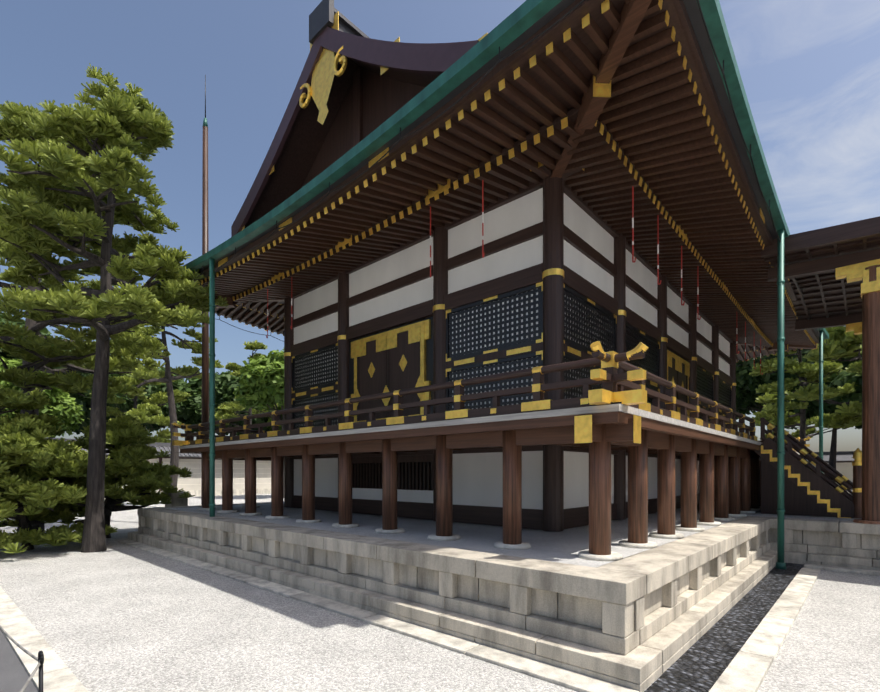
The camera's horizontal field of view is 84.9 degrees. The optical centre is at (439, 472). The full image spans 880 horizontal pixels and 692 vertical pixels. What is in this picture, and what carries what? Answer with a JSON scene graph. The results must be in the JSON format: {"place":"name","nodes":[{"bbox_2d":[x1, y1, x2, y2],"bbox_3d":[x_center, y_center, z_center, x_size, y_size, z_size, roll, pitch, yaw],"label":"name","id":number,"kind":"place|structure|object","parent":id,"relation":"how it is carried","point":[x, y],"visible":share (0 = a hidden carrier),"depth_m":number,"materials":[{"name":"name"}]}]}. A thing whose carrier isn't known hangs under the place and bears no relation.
{"place":"outdoors","nodes":[
{"label":"outdoors","id":0,"kind":"place"},
{"bbox_2d":[0,313,52,363],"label":"tree","id":1,"kind":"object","parent":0,"point":[44,331],"depth_m":38.67,"materials":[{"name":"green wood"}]},
{"bbox_2d":[47,335,137,437],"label":"tree","id":2,"kind":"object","parent":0,"point":[85,402],"depth_m":43.71,"materials":[{"name":"green plant"}]},
{"bbox_2d":[70,356,192,434],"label":"tree","id":3,"kind":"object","parent":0,"point":[180,385],"depth_m":50.75,"materials":[{"name":"green plant"}]},
{"bbox_2d":[47,438,270,495],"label":"precinct wall","id":4,"kind":"structure","parent":0,"point":[192,483],"depth_m":38.57,"materials":[{"name":"paint"}]},
{"bbox_2d":[179,374,272,435],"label":"tree","id":5,"kind":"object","parent":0,"point":[225,386],"depth_m":53.33,"materials":[{"name":"green plant"}]},
{"bbox_2d":[215,370,277,435],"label":"tree","id":6,"kind":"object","parent":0,"point":[240,433],"depth_m":58.55,"materials":[{"name":"green plant"}]},
{"bbox_2d":[0,490,879,691],"bbox_3d":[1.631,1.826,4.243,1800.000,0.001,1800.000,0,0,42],"label":"gravel ground","id":7,"kind":"structure","parent":0,"point":[115,616],"depth_m":5.37,"materials":[{"name":"grey gravel"}]},
{"bbox_2d":[0,385,82,552],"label":"pine","id":8,"kind":"object","parent":7,"relation":"on","point":[13,398],"visible":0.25,"depth_m":10.90,"materials":[{"name":"green plant"}]},
{"bbox_2d":[0,356,84,437],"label":"tree","id":9,"kind":"object","parent":7,"relation":"on","point":[61,405],"visible":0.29,"depth_m":34.33,"materials":[{"name":"green plant"}]},
{"bbox_2d":[0,587,87,691],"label":"pavement strip","id":10,"kind":"object","parent":7,"relation":"on","point":[18,665],"visible":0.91,"depth_m":4.63,"materials":[{"name":"beige stone"}]},
{"bbox_2d":[0,625,43,691],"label":"rope barrier","id":11,"kind":"object","parent":10,"relation":"on","point":[40,658],"visible":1,"depth_m":2.78,"materials":[{"name":"black metal"}]},
{"bbox_2d":[0,416,125,549],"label":"young pine","id":12,"kind":"object","parent":7,"relation":"on","point":[41,500],"visible":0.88,"depth_m":10.81,"materials":[{"name":"green plant"}]},
{"bbox_2d":[0,100,170,532],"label":"pine","id":13,"kind":"object","parent":7,"relation":"on","point":[33,351],"visible":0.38,"depth_m":12.97,"materials":[{"name":"green plant"}]},
{"bbox_2d":[0,63,228,552],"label":"pine","id":14,"kind":"object","parent":7,"relation":"on","point":[117,129],"visible":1,"depth_m":10.66,"materials":[{"name":"green plant"}]},
{"bbox_2d":[51,413,194,537],"bbox_3d":[-9.019,0.134,13.551,3.681,3.401,3.795,0,0,42],"label":"young pine","id":15,"kind":"object","parent":7,"relation":"on","point":[142,479],"visible":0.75,"depth_m":13.29,"materials":[{"name":"green plant"}]},
{"bbox_2d":[90,351,190,442],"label":"pine","id":16,"kind":"object","parent":7,"relation":"on","point":[141,413],"visible":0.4,"depth_m":41.40,"materials":[{"name":"green plant"}]},
{"bbox_2d":[110,275,223,506],"bbox_3d":[-14.634,-4.262,25.319,5.910,12.206,6.094,0,0,42],"label":"pine","id":17,"kind":"object","parent":7,"relation":"on","point":[167,377],"visible":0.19,"depth_m":24.89,"materials":[{"name":"green plant"}]},
{"bbox_2d":[166,492,190,506],"bbox_3d":[-8.447,1.226,15.467,0.680,1.200,0.680,0,0,42],"label":"stone marker","id":18,"kind":"object","parent":7,"relation":"on","point":[176,500],"visible":0.19,"depth_m":15.25,"materials":[{"name":"stone"}]},
{"bbox_2d":[201,75,208,504],"bbox_3d":[-8.001,-5.874,16.411,0.340,15.400,0.340,0,0,42],"label":"flagpole","id":19,"kind":"object","parent":7,"relation":"on","point":[205,353],"visible":0.6,"depth_m":16.33,"materials":[{"name":"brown metal"}]},
{"bbox_2d":[215,340,277,433],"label":"pine","id":20,"kind":"object","parent":7,"relation":"on","point":[229,410],"visible":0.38,"depth_m":46.28,"materials":[{"name":"green plant"}]},
{"bbox_2d":[232,349,283,497],"bbox_3d":[-11.045,-3.550,34.812,6.488,10.759,6.753,0,0,42],"label":"tree","id":21,"kind":"object","parent":7,"relation":"on","point":[261,384],"visible":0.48,"depth_m":33.05,"materials":[{"name":"green plant"}]},
{"bbox_2d":[267,402,283,430],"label":"tree","id":22,"kind":"object","parent":7,"relation":"on","point":[270,420],"depth_m":55.71,"materials":[{"name":"green plant"}]},
{"bbox_2d":[113,501,879,691],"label":"stone platform","id":23,"kind":"structure","parent":7,"relation":"on","point":[713,609],"depth_m":5.93,"materials":[{"name":"stone"}]},
{"bbox_2d":[197,424,760,560],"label":"support posts","id":24,"kind":"object","parent":23,"relation":"on","point":[737,486],"visible":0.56,"depth_m":7.84,"materials":[{"name":"brown wood"}]},
{"bbox_2d":[206,415,760,460],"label":"underfloor beams","id":25,"kind":"structure","parent":24,"relation":"attached to","point":[583,432],"depth_m":6.97,"materials":[{"name":"brown wood"}]},
{"bbox_2d":[179,404,799,454],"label":"veranda floor","id":26,"kind":"structure","parent":25,"relation":"on","point":[619,414],"depth_m":6.73,"materials":[{"name":"brown wood"}]},
{"bbox_2d":[172,341,810,451],"bbox_3d":[3.381,-1.053,15.752,12.576,0.641,18.426,0,0,42],"label":"veranda railing","id":27,"kind":"object","parent":26,"relation":"on","point":[614,384],"visible":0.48,"depth_m":6.78,"materials":[{"name":"brown wood"}]},
{"bbox_2d":[278,162,738,531],"bbox_3d":[3.360,-2.129,15.804,9.264,6.190,14.564,0,0,42],"label":"timber frame","id":28,"kind":"object","parent":23,"relation":"on","point":[553,273],"visible":0.29,"depth_m":9.66,"materials":[{"name":"brown wood"}]},
{"bbox_2d":[231,0,487,236],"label":"roof surface","id":29,"kind":"object","parent":28,"relation":"on","point":[355,85],"visible":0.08,"depth_m":10.36,"materials":[{"name":"wood"}]},
{"bbox_2d":[198,0,816,361],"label":"roof rafters","id":30,"kind":"object","parent":28,"relation":"on","point":[679,163],"visible":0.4,"depth_m":7.96,"materials":[{"name":"brown wood"}]},
{"bbox_2d":[152,0,828,365],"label":"roof edge trim","id":31,"kind":"structure","parent":30,"relation":"attached to","point":[521,31],"depth_m":6.41,"materials":[{"name":"metal"}]},
{"bbox_2d":[197,0,818,360],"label":"roof deck underside","id":32,"kind":"object","parent":30,"relation":"on","point":[601,21],"visible":0.06,"depth_m":6.14,"materials":[{"name":"brown wood"}]},
{"bbox_2d":[266,180,762,374],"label":"shutter hooks","id":33,"kind":"object","parent":30,"relation":"hanging from","point":[633,261],"visible":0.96,"depth_m":8.80,"materials":[{"name":"white paint"}]},
{"bbox_2d":[292,188,731,509],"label":"hall panels","id":34,"kind":"object","parent":28,"relation":"in","point":[500,333],"visible":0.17,"depth_m":9.88,"materials":[{"name":"white paint"}]},
{"bbox_2d":[754,417,861,517],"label":"veranda stairs","id":35,"kind":"structure","parent":23,"relation":"on","point":[810,489],"depth_m":10.92,"materials":[{"name":"brown wood"}]},
{"bbox_2d":[761,216,879,524],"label":"side canopy","id":36,"kind":"object","parent":23,"relation":"on","point":[834,271],"visible":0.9,"depth_m":9.29,"materials":[{"name":"brown wood"}]},
{"bbox_2d":[209,229,823,568],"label":"drainpipes","id":37,"kind":"object","parent":7,"relation":"on","point":[780,563],"visible":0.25,"depth_m":9.18,"materials":[{"name":"green metal"}]},
{"bbox_2d":[749,327,857,459],"bbox_3d":[25.982,-5.293,34.113,6.863,14.294,8.762,0,0,26],"label":"pine","id":38,"kind":"object","parent":7,"relation":"on","point":[801,369],"visible":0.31,"depth_m":33.97,"materials":[{"name":"green plant"}]},
{"bbox_2d":[785,326,861,428],"bbox_3d":[19.558,-4.631,20.881,6.808,12.942,6.835,0,0,-13],"label":"pine","id":39,"kind":"object","parent":7,"relation":"on","point":[841,342],"visible":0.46,"depth_m":21.72,"materials":[{"name":"green plant"}]},
{"bbox_2d":[807,451,854,489],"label":"precinct wall","id":40,"kind":"structure","parent":7,"relation":"on","point":[844,461],"depth_m":50.43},
{"bbox_2d":[826,360,861,429],"bbox_3d":[27.970,-2.912,29.728,7.919,9.499,6.920,0,0,-3],"label":"tree","id":41,"kind":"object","parent":7,"relation":"on","point":[842,378],"depth_m":29.36,"materials":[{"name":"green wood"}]},
{"bbox_2d":[838,361,861,399],"bbox_3d":[26.351,-5.505,25.989,8.247,14.706,6.760,0,0,42],"label":"pine","id":42,"kind":"object","parent":7,"relation":"on","point":[856,367],"visible":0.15,"depth_m":28.36,"materials":[{"name":"green plant"}]},
{"bbox_2d":[0,0,879,451],"label":"sky","id":43,"kind":"structure","parent":0,"point":[809,70],"materials":[{"name":"blue"}]},
{"bbox_2d":[736,348,843,419],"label":"trees","id":44,"kind":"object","parent":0,"point":[747,385],"depth_m":43.54,"materials":[{"name":"green plant"}]},
{"bbox_2d":[756,373,844,482],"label":"tree","id":45,"kind":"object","parent":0,"point":[812,409],"depth_m":42.99,"materials":[{"name":"green plant"}]},
{"bbox_2d":[835,354,861,370],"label":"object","id":46,"kind":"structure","parent":0,"point":[846,364],"depth_m":39.66,"materials":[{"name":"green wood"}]}
]}

